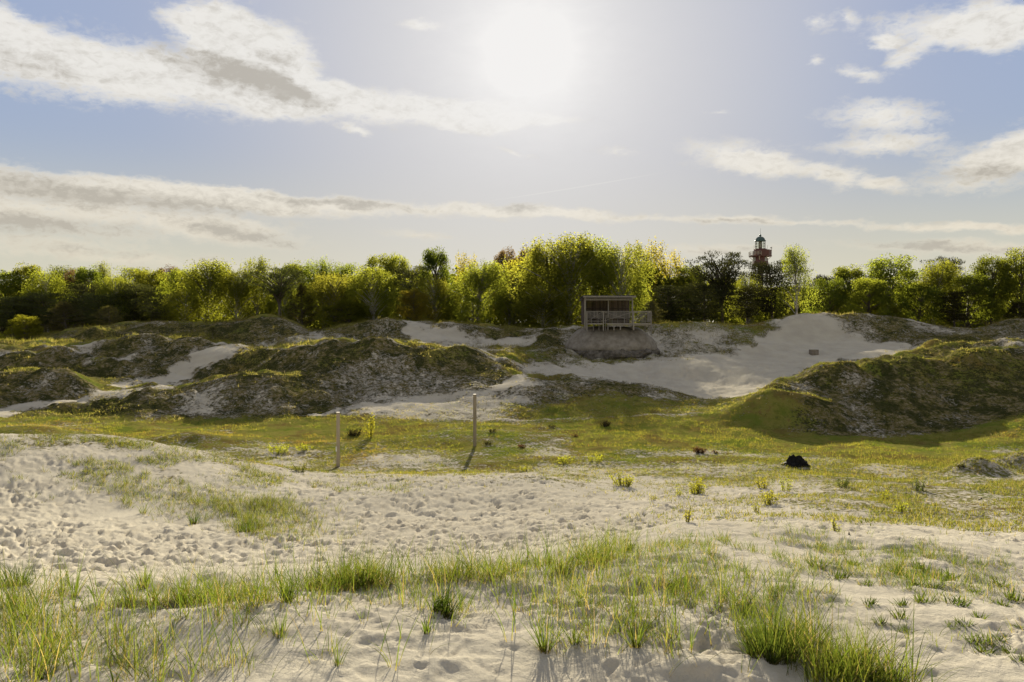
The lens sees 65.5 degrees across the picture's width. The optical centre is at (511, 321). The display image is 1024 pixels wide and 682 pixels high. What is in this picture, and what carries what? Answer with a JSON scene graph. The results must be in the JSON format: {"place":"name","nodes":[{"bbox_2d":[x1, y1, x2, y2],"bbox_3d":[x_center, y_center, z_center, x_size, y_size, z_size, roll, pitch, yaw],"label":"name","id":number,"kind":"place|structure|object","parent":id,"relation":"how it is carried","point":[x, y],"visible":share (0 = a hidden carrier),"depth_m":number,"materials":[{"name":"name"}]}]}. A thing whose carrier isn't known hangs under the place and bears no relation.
{"place":"outdoors","nodes":[
{"label":"outdoors","id":0,"kind":"place"},
{"bbox_2d":[0,312,1023,681],"bbox_3d":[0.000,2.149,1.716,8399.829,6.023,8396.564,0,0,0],"label":"ground","id":1,"kind":"structure","parent":0,"point":[56,514],"depth_m":20.59,"materials":[{"name":"sand"}]},
{"bbox_2d":[0,269,30,333],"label":"broadleaf tree","id":2,"kind":"object","parent":1,"relation":"on","point":[4,279],"visible":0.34,"depth_m":83.12,"materials":[{"name":"green plant"}]},
{"bbox_2d":[0,296,44,335],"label":"pine tree","id":3,"kind":"object","parent":1,"relation":"on","point":[14,301],"visible":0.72,"depth_m":78.30,"materials":[{"name":"green plant"}]},
{"bbox_2d":[1,556,43,587],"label":"grass clump","id":4,"kind":"object","parent":1,"relation":"on","point":[18,578],"visible":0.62,"depth_m":6.80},
{"bbox_2d":[1,314,44,339],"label":"leafy shrub","id":5,"kind":"object","parent":1,"relation":"on","point":[21,331],"visible":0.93,"depth_m":69.68,"materials":[{"name":"green plant"}]},
{"bbox_2d":[2,262,54,329],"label":"broadleaf tree","id":6,"kind":"object","parent":1,"relation":"on","point":[23,270],"visible":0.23,"depth_m":84.89,"materials":[{"name":"green plant"}]},
{"bbox_2d":[15,292,67,333],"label":"pine tree","id":7,"kind":"object","parent":1,"relation":"on","point":[36,298],"visible":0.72,"depth_m":79.45,"materials":[{"name":"green plant"}]},
{"bbox_2d":[19,266,68,332],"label":"birch tree","id":8,"kind":"object","parent":1,"relation":"on","point":[46,287],"visible":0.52,"depth_m":82.13,"materials":[{"name":"green plant"}]},
{"bbox_2d":[45,265,74,295],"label":"broadleaf tree","id":9,"kind":"object","parent":1,"relation":"on","point":[64,272],"visible":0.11,"depth_m":91.51,"materials":[{"name":"green plant"}]},
{"bbox_2d":[40,301,89,330],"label":"young pine","id":10,"kind":"object","parent":1,"relation":"on","point":[63,308],"visible":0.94,"depth_m":72.27,"materials":[{"name":"green plant"}]},
{"bbox_2d":[42,552,94,596],"bbox_3d":[-3.336,1.901,6.036,0.448,0.395,0.382,0,0,0],"label":"grass clump","id":11,"kind":"object","parent":1,"relation":"on","point":[77,586],"visible":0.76,"depth_m":6.05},
{"bbox_2d":[62,268,81,326],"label":"broadleaf tree","id":12,"kind":"object","parent":1,"relation":"on","point":[69,278],"visible":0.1,"depth_m":89.38,"materials":[{"name":"green plant"}]},
{"bbox_2d":[52,281,112,325],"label":"pine tree","id":13,"kind":"object","parent":1,"relation":"on","point":[81,288],"visible":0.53,"depth_m":80.35,"materials":[{"name":"green plant"}]},
{"bbox_2d":[60,263,110,326],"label":"broadleaf tree","id":14,"kind":"object","parent":1,"relation":"on","point":[84,275],"visible":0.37,"depth_m":84.64,"materials":[{"name":"green plant"}]},
{"bbox_2d":[69,293,125,324],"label":"pine tree","id":15,"kind":"object","parent":1,"relation":"on","point":[94,304],"visible":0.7,"depth_m":77.48,"materials":[{"name":"green plant"}]},
{"bbox_2d":[94,260,114,293],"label":"birch tree","id":16,"kind":"object","parent":1,"relation":"on","point":[102,271],"visible":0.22,"depth_m":87.69,"materials":[{"name":"green plant"}]},
{"bbox_2d":[90,306,127,324],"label":"young pine","id":17,"kind":"object","parent":1,"relation":"on","point":[108,311],"visible":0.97,"depth_m":71.28,"materials":[{"name":"green plant"}]},
{"bbox_2d":[88,273,144,325],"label":"birch tree","id":18,"kind":"object","parent":1,"relation":"on","point":[108,287],"visible":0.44,"depth_m":79.16,"materials":[{"name":"green plant"}]},
{"bbox_2d":[110,266,150,323],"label":"broadleaf tree","id":19,"kind":"object","parent":1,"relation":"on","point":[126,271],"visible":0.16,"depth_m":87.30,"materials":[{"name":"green plant"}]},
{"bbox_2d":[117,563,154,589],"bbox_3d":[-2.900,1.989,6.267,0.308,0.238,0.356,0,0,15],"label":"grass clump","id":20,"kind":"object","parent":1,"relation":"on","point":[148,580],"visible":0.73,"depth_m":6.25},
{"bbox_2d":[114,282,166,321],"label":"pine tree","id":21,"kind":"object","parent":1,"relation":"on","point":[139,290],"visible":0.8,"depth_m":79.39,"materials":[{"name":"green plant"}]},
{"bbox_2d":[122,267,173,320],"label":"broadleaf tree","id":22,"kind":"object","parent":1,"relation":"on","point":[146,276],"visible":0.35,"depth_m":85.33,"materials":[{"name":"green plant"}]},
{"bbox_2d":[137,293,191,320],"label":"pine tree","id":23,"kind":"object","parent":1,"relation":"on","point":[162,297],"visible":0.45,"depth_m":77.32,"materials":[{"name":"green plant"}]},
{"bbox_2d":[149,267,204,320],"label":"broadleaf tree","id":24,"kind":"object","parent":1,"relation":"on","point":[173,276],"visible":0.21,"depth_m":81.92,"materials":[{"name":"green plant"}]},
{"bbox_2d":[158,287,210,321],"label":"birch tree","id":25,"kind":"object","parent":1,"relation":"on","point":[193,315],"visible":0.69,"depth_m":75.45,"materials":[{"name":"green plant"}]},
{"bbox_2d":[167,258,237,321],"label":"birch tree","id":26,"kind":"object","parent":1,"relation":"on","point":[207,278],"visible":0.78,"depth_m":76.04,"materials":[{"name":"green plant"}]},
{"bbox_2d":[203,325,224,341],"bbox_3d":[-23.331,0.965,62.016,1.599,1.432,1.775,0,0,45],"label":"young pine","id":27,"kind":"object","parent":1,"relation":"on","point":[212,328],"visible":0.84,"depth_m":61.96,"materials":[{"name":"green plant"}]},
{"bbox_2d":[208,267,273,320],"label":"birch tree","id":28,"kind":"object","parent":1,"relation":"on","point":[237,289],"visible":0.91,"depth_m":76.34,"materials":[{"name":"green plant"}]},
{"bbox_2d":[229,514,258,532],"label":"grass clump","id":29,"kind":"object","parent":1,"relation":"on","point":[241,529],"visible":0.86,"depth_m":14.66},
{"bbox_2d":[228,254,279,318],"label":"birch tree","id":30,"kind":"object","parent":1,"relation":"on","point":[264,310],"visible":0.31,"depth_m":79.63,"materials":[{"name":"green plant"}]},
{"bbox_2d":[237,265,309,315],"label":"pine tree","id":31,"kind":"object","parent":1,"relation":"on","point":[281,287],"visible":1,"depth_m":73.43,"materials":[{"name":"green plant"}]},
{"bbox_2d":[266,290,299,320],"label":"birch tree","id":32,"kind":"object","parent":1,"relation":"on","point":[284,305],"visible":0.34,"depth_m":79.50,"materials":[{"name":"green plant"}]},
{"bbox_2d":[267,554,310,602],"bbox_3d":[-1.477,1.679,5.202,0.298,0.321,0.430,0,0,24],"label":"grass clump","id":33,"kind":"object","parent":1,"relation":"on","point":[286,584],"visible":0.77,"depth_m":5.21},
{"bbox_2d":[265,258,317,322],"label":"broadleaf tree","id":34,"kind":"object","parent":1,"relation":"on","point":[295,266],"visible":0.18,"depth_m":83.63,"materials":[{"name":"green plant"}]},
{"bbox_2d":[286,284,318,326],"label":"young pine","id":35,"kind":"object","parent":1,"relation":"on","point":[302,313],"visible":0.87,"depth_m":75.80,"materials":[{"name":"green plant"}]},
{"bbox_2d":[293,257,343,327],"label":"birch tree","id":36,"kind":"object","parent":1,"relation":"on","point":[324,267],"visible":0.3,"depth_m":83.11,"materials":[{"name":"green plant"}]},
{"bbox_2d":[297,270,362,328],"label":"birch tree","id":37,"kind":"object","parent":1,"relation":"on","point":[330,288],"visible":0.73,"depth_m":75.59,"materials":[{"name":"green plant"}]},
{"bbox_2d":[336,412,339,466],"bbox_3d":[-5.987,4.240,27.365,0.146,2.270,0.126,0,0,-14],"label":"wooden post","id":38,"kind":"object","parent":1,"relation":"on","point":[337,439],"visible":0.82,"depth_m":27.31,"materials":[{"name":"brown wood"}]},
{"bbox_2d":[325,636,351,666],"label":"grass clump","id":39,"kind":"object","parent":1,"relation":"on","point":[337,662],"visible":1,"depth_m":4.21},
{"bbox_2d":[314,299,372,325],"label":"broadleaf tree","id":40,"kind":"object","parent":1,"relation":"on","point":[348,312],"visible":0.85,"depth_m":73.62,"materials":[{"name":"green plant"}]},
{"bbox_2d":[334,262,367,321],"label":"broadleaf tree","id":41,"kind":"object","parent":1,"relation":"on","point":[347,267],"visible":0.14,"depth_m":85.57,"materials":[{"name":"green plant"}]},
{"bbox_2d":[362,412,374,438],"bbox_3d":[-6.002,4.349,33.395,0.538,1.125,0.525,0,0,0],"label":"sapling","id":42,"kind":"object","parent":1,"relation":"on","point":[370,428],"visible":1,"depth_m":33.34,"materials":[{"name":"green plant"}]},
{"bbox_2d":[334,264,412,322],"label":"birch tree","id":43,"kind":"object","parent":1,"relation":"on","point":[371,289],"visible":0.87,"depth_m":75.20,"materials":[{"name":"green plant"}]},
{"bbox_2d":[355,253,399,318],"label":"broadleaf tree","id":44,"kind":"object","parent":1,"relation":"on","point":[384,263],"visible":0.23,"depth_m":85.10,"materials":[{"name":"green plant"}]},
{"bbox_2d":[382,254,410,319],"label":"broadleaf tree","id":45,"kind":"object","parent":1,"relation":"on","point":[403,263],"visible":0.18,"depth_m":87.14,"materials":[{"name":"green plant"}]},
{"bbox_2d":[382,265,441,320],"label":"tree","id":46,"kind":"object","parent":1,"relation":"on","point":[409,274],"visible":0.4,"depth_m":81.35,"materials":[{"name":"green plant"}]},
{"bbox_2d":[395,289,437,320],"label":"leafy shrub","id":47,"kind":"object","parent":1,"relation":"on","point":[408,302],"visible":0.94,"depth_m":73.13,"materials":[{"name":"green plant"}]},
{"bbox_2d":[408,275,460,321],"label":"birch tree","id":48,"kind":"object","parent":1,"relation":"on","point":[442,287],"visible":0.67,"depth_m":76.17,"materials":[{"name":"green plant"}]},
{"bbox_2d":[413,245,458,321],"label":"broadleaf tree","id":49,"kind":"object","parent":1,"relation":"on","point":[432,258],"visible":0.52,"depth_m":81.55,"materials":[{"name":"green plant"}]},
{"bbox_2d":[428,578,470,619],"bbox_3d":[-0.407,1.772,5.116,0.354,0.272,0.336,0,0,29],"label":"grass clump","id":50,"kind":"object","parent":1,"relation":"on","point":[443,602],"visible":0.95,"depth_m":5.11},
{"bbox_2d":[453,296,489,322],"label":"leafy shrub","id":51,"kind":"object","parent":1,"relation":"on","point":[481,315],"visible":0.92,"depth_m":72.07,"materials":[{"name":"green plant"}]},
{"bbox_2d":[432,258,511,324],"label":"birch tree","id":52,"kind":"object","parent":1,"relation":"on","point":[477,279],"visible":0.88,"depth_m":74.91,"materials":[{"name":"green plant"}]},
{"bbox_2d":[452,252,492,321],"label":"broadleaf tree","id":53,"kind":"object","parent":1,"relation":"on","point":[461,268],"visible":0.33,"depth_m":87.35,"materials":[{"name":"green plant"}]},
{"bbox_2d":[473,394,475,445],"bbox_3d":[-1.490,4.132,31.886,0.118,2.473,0.118,0,0,-14],"label":"wooden post","id":54,"kind":"object","parent":1,"relation":"on","point":[474,419],"visible":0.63,"depth_m":31.83,"materials":[{"name":"brown wood"}]},
{"bbox_2d":[493,247,519,324],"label":"broadleaf tree","id":55,"kind":"object","parent":1,"relation":"on","point":[502,255],"visible":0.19,"depth_m":91.36,"materials":[{"name":"green plant"}]},
{"bbox_2d":[486,284,533,326],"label":"birch tree","id":56,"kind":"object","parent":1,"relation":"on","point":[509,313],"visible":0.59,"depth_m":75.48,"materials":[{"name":"green plant"}]},
{"bbox_2d":[0,430,1023,553],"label":"beach grass","id":57,"kind":"structure","parent":1,"relation":"on","point":[1019,484],"depth_m":19.03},
{"bbox_2d":[0,347,1023,478],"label":"meadow grass","id":58,"kind":"structure","parent":1,"relation":"on","point":[556,425],"depth_m":33.19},
{"bbox_2d":[0,311,1023,421],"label":"ridge grass","id":59,"kind":"structure","parent":1,"relation":"on","point":[506,326],"depth_m":61.09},
{"bbox_2d":[0,257,1023,333],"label":"background wood","id":60,"kind":"object","parent":1,"relation":"on","point":[667,280],"visible":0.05,"depth_m":89.71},
{"bbox_2d":[0,312,1023,438],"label":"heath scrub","id":61,"kind":"object","parent":1,"relation":"on","point":[467,380],"visible":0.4,"depth_m":45.10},
{"bbox_2d":[494,255,531,325],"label":"broadleaf tree","id":62,"kind":"object","parent":1,"relation":"on","point":[514,270],"visible":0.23,"depth_m":83.72,"materials":[{"name":"green plant"}]},
{"bbox_2d":[511,288,579,327],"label":"birch tree","id":63,"kind":"object","parent":1,"relation":"on","point":[537,310],"visible":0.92,"depth_m":71.75,"materials":[{"name":"green plant"}]},
{"bbox_2d":[514,603,576,653],"bbox_3d":[0.194,1.710,4.435,0.373,0.298,0.348,0,0,26],"label":"grass clump","id":64,"kind":"object","parent":1,"relation":"on","point":[543,646],"visible":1,"depth_m":4.44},
{"bbox_2d":[514,239,581,326],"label":"birch tree","id":65,"kind":"object","parent":1,"relation":"on","point":[527,266],"visible":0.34,"depth_m":75.47,"materials":[{"name":"green plant"}]},
{"bbox_2d":[498,231,617,326],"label":"birch tree","id":66,"kind":"object","parent":1,"relation":"on","point":[568,276],"visible":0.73,"depth_m":73.28,"materials":[{"name":"green plant"}]},
{"bbox_2d":[542,545,580,573],"bbox_3d":[0.366,1.911,6.381,0.464,0.228,0.382,0,0,0],"label":"grass clump","id":67,"kind":"object","parent":1,"relation":"on","point":[561,561],"visible":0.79,"depth_m":6.41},
{"bbox_2d":[560,234,653,325],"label":"birch tree","id":68,"kind":"object","parent":1,"relation":"on","point":[600,250],"visible":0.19,"depth_m":75.03,"materials":[{"name":"green plant"}]},
{"bbox_2d":[564,326,659,359],"bbox_3d":[7.765,2.060,62.678,7.638,3.454,7.357,0,0,0],"label":"concrete bunker","id":69,"kind":"object","parent":1,"relation":"on","point":[616,343],"visible":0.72,"depth_m":59.91},
{"bbox_2d":[579,295,651,334],"bbox_3d":[7.862,-0.499,60.903,5.201,3.027,2.895,0,0,0],"label":"viewing shelter","id":70,"kind":"object","parent":69,"relation":"on","point":[593,308],"visible":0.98,"depth_m":60.63,"materials":[{"name":"wood"}]},
{"bbox_2d":[584,239,659,322],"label":"birch tree","id":71,"kind":"object","parent":1,"relation":"on","point":[612,259],"visible":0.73,"depth_m":73.06,"materials":[{"name":"green plant"}]},
{"bbox_2d":[609,471,634,486],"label":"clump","id":72,"kind":"object","parent":1,"relation":"on","point":[627,481],"visible":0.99,"depth_m":21.16,"materials":[{"name":"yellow plant"}]},
{"bbox_2d":[605,606,657,648],"bbox_3d":[0.651,1.702,4.416,0.336,0.269,0.327,0,0,-39],"label":"grass clump","id":73,"kind":"object","parent":1,"relation":"on","point":[637,645],"visible":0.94,"depth_m":4.46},
{"bbox_2d":[618,235,674,322],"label":"broadleaf tree","id":74,"kind":"object","parent":1,"relation":"on","point":[654,259],"visible":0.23,"depth_m":96.46,"materials":[{"name":"green plant"}]},
{"bbox_2d":[641,301,667,323],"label":"young pine","id":75,"kind":"object","parent":1,"relation":"on","point":[654,313],"visible":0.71,"depth_m":68.91,"materials":[{"name":"green plant"}]},
{"bbox_2d":[637,285,695,322],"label":"pine tree","id":76,"kind":"object","parent":1,"relation":"on","point":[670,294],"visible":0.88,"depth_m":76.43,"materials":[{"name":"green plant"}]},
{"bbox_2d":[642,247,692,311],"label":"broadleaf tree","id":77,"kind":"object","parent":1,"relation":"on","point":[674,265],"visible":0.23,"depth_m":98.14,"materials":[{"name":"green plant"}]},
{"bbox_2d":[668,263,718,321],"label":"broadleaf tree","id":78,"kind":"object","parent":1,"relation":"on","point":[689,275],"visible":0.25,"depth_m":95.47,"materials":[{"name":"green plant"}]},
{"bbox_2d":[688,476,706,494],"bbox_3d":[4.572,4.073,19.771,0.489,0.420,0.599,0,0,0],"label":"sapling","id":79,"kind":"object","parent":1,"relation":"on","point":[699,489],"visible":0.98,"depth_m":19.68,"materials":[{"name":"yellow plant"}]},
{"bbox_2d":[673,280,738,321],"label":"pine tree","id":80,"kind":"object","parent":1,"relation":"on","point":[705,291],"visible":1,"depth_m":75.57,"materials":[{"name":"plant"}]},
{"bbox_2d":[685,250,752,322],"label":"pine tree","id":81,"kind":"object","parent":1,"relation":"on","point":[719,277],"visible":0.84,"depth_m":77.07,"materials":[{"name":"plant"}]},
{"bbox_2d":[731,270,766,324],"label":"birch tree","id":82,"kind":"object","parent":1,"relation":"on","point":[750,283],"visible":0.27,"depth_m":83.87,"materials":[{"name":"green plant"}]},
{"bbox_2d":[719,286,782,323],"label":"pine tree","id":83,"kind":"object","parent":1,"relation":"on","point":[746,304],"visible":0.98,"depth_m":75.56,"materials":[{"name":"green plant"}]},
{"bbox_2d":[749,228,771,287],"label":"lighthouse","id":84,"kind":"object","parent":1,"relation":"on","point":[759,254],"visible":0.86,"depth_m":218.68,"materials":[{"name":"red paint"}]},
{"bbox_2d":[758,490,781,504],"bbox_3d":[5.615,3.828,17.298,0.402,0.376,0.479,0,0,-41],"label":"sapling","id":85,"kind":"object","parent":1,"relation":"on","point":[765,499],"visible":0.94,"depth_m":17.28,"materials":[{"name":"yellow plant"}]},
{"bbox_2d":[735,260,813,318],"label":"pine tree","id":86,"kind":"object","parent":1,"relation":"on","point":[770,271],"visible":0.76,"depth_m":76.38,"materials":[{"name":"plant"}]},
{"bbox_2d":[721,595,827,664],"bbox_3d":[1.420,1.679,4.301,0.693,0.391,0.608,0,0,0],"label":"grass clump","id":87,"kind":"object","parent":1,"relation":"on","point":[761,643],"visible":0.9,"depth_m":4.28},
{"bbox_2d":[781,454,809,467],"bbox_3d":[9.733,4.790,27.408,1.137,0.467,0.892,0,0,0],"label":"tree stump","id":88,"kind":"object","parent":1,"relation":"on","point":[793,460],"visible":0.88,"depth_m":27.26,"materials":[{"name":"brown wood"}]},
{"bbox_2d":[769,243,822,314],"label":"birch tree","id":89,"kind":"object","parent":1,"relation":"on","point":[790,253],"visible":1,"depth_m":73.62,"materials":[{"name":"green plant"}]},
{"bbox_2d":[800,274,843,313],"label":"broadleaf tree","id":90,"kind":"object","parent":1,"relation":"on","point":[823,278],"visible":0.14,"depth_m":83.68,"materials":[{"name":"green plant"}]},
{"bbox_2d":[803,277,858,314],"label":"broadleaf tree","id":91,"kind":"object","parent":1,"relation":"on","point":[830,297],"visible":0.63,"depth_m":79.66,"materials":[{"name":"green plant"}]},
{"bbox_2d":[797,637,878,681],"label":"grass clump","id":92,"kind":"object","parent":1,"relation":"on","point":[831,672],"visible":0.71,"depth_m":4.01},
{"bbox_2d":[819,263,874,313],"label":"broadleaf tree","id":93,"kind":"object","parent":1,"relation":"on","point":[847,274],"visible":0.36,"depth_m":81.70,"materials":[{"name":"green plant"}]},
{"bbox_2d":[841,276,900,315],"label":"broadleaf tree","id":94,"kind":"object","parent":1,"relation":"on","point":[857,298],"visible":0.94,"depth_m":75.16,"materials":[{"name":"green plant"}]},
{"bbox_2d":[867,303,905,318],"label":"leafy shrub","id":95,"kind":"object","parent":1,"relation":"on","point":[895,310],"visible":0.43,"depth_m":75.00,"materials":[{"name":"green plant"}]},
{"bbox_2d":[851,252,925,321],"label":"broadleaf tree","id":96,"kind":"object","parent":1,"relation":"on","point":[876,271],"visible":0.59,"depth_m":78.03,"materials":[{"name":"green plant"}]},
{"bbox_2d":[859,650,920,681],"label":"grass clump","id":97,"kind":"object","parent":1,"relation":"on","point":[895,672],"visible":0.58,"depth_m":4.00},
{"bbox_2d":[893,283,948,324],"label":"broadleaf tree","id":98,"kind":"object","parent":1,"relation":"on","point":[926,290],"visible":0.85,"depth_m":75.89,"materials":[{"name":"green plant"}]},
{"bbox_2d":[895,256,965,326],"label":"broadleaf tree","id":99,"kind":"object","parent":1,"relation":"on","point":[941,275],"visible":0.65,"depth_m":77.98,"materials":[{"name":"green plant"}]},
{"bbox_2d":[919,256,965,302],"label":"pine tree","id":100,"kind":"object","parent":1,"relation":"on","point":[953,260],"visible":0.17,"depth_m":87.65,"materials":[{"name":"green plant"}]},
{"bbox_2d":[927,289,983,326],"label":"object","id":101,"kind":"object","parent":1,"relation":"on","point":[954,303],"visible":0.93,"depth_m":75.37,"materials":[{"name":"green plant"}]},
{"bbox_2d":[940,592,972,607],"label":"rosette plant","id":102,"kind":"object","parent":1,"relation":"on","point":[959,601],"visible":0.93,"depth_m":5.33,"materials":[{"name":"green plant"}]},
{"bbox_2d":[937,269,1006,327],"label":"broadleaf tree","id":103,"kind":"object","parent":1,"relation":"on","point":[976,281],"visible":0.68,"depth_m":76.72,"materials":[{"name":"green plant"}]},
{"bbox_2d":[962,253,1023,325],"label":"broadleaf tree","id":104,"kind":"object","parent":1,"relation":"on","point":[981,267],"visible":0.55,"depth_m":77.87,"materials":[{"name":"green plant"}]},
{"bbox_2d":[982,246,1023,322],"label":"broadleaf tree","id":105,"kind":"object","parent":1,"relation":"on","point":[1018,282],"visible":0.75,"depth_m":76.71,"materials":[{"name":"green plant"}]},
{"bbox_2d":[1003,300,1023,318],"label":"leafy shrub","id":106,"kind":"object","parent":1,"relation":"on","point":[1016,308],"visible":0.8,"depth_m":73.80,"materials":[{"name":"green plant"}]},
{"bbox_2d":[0,513,1023,681],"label":"dune grass","id":107,"kind":"structure","parent":0,"point":[369,574],"depth_m":5.22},
{"bbox_2d":[0,0,1023,321],"label":"sky","id":108,"kind":"structure","parent":0,"point":[154,134],"materials":[{"name":"blue"}]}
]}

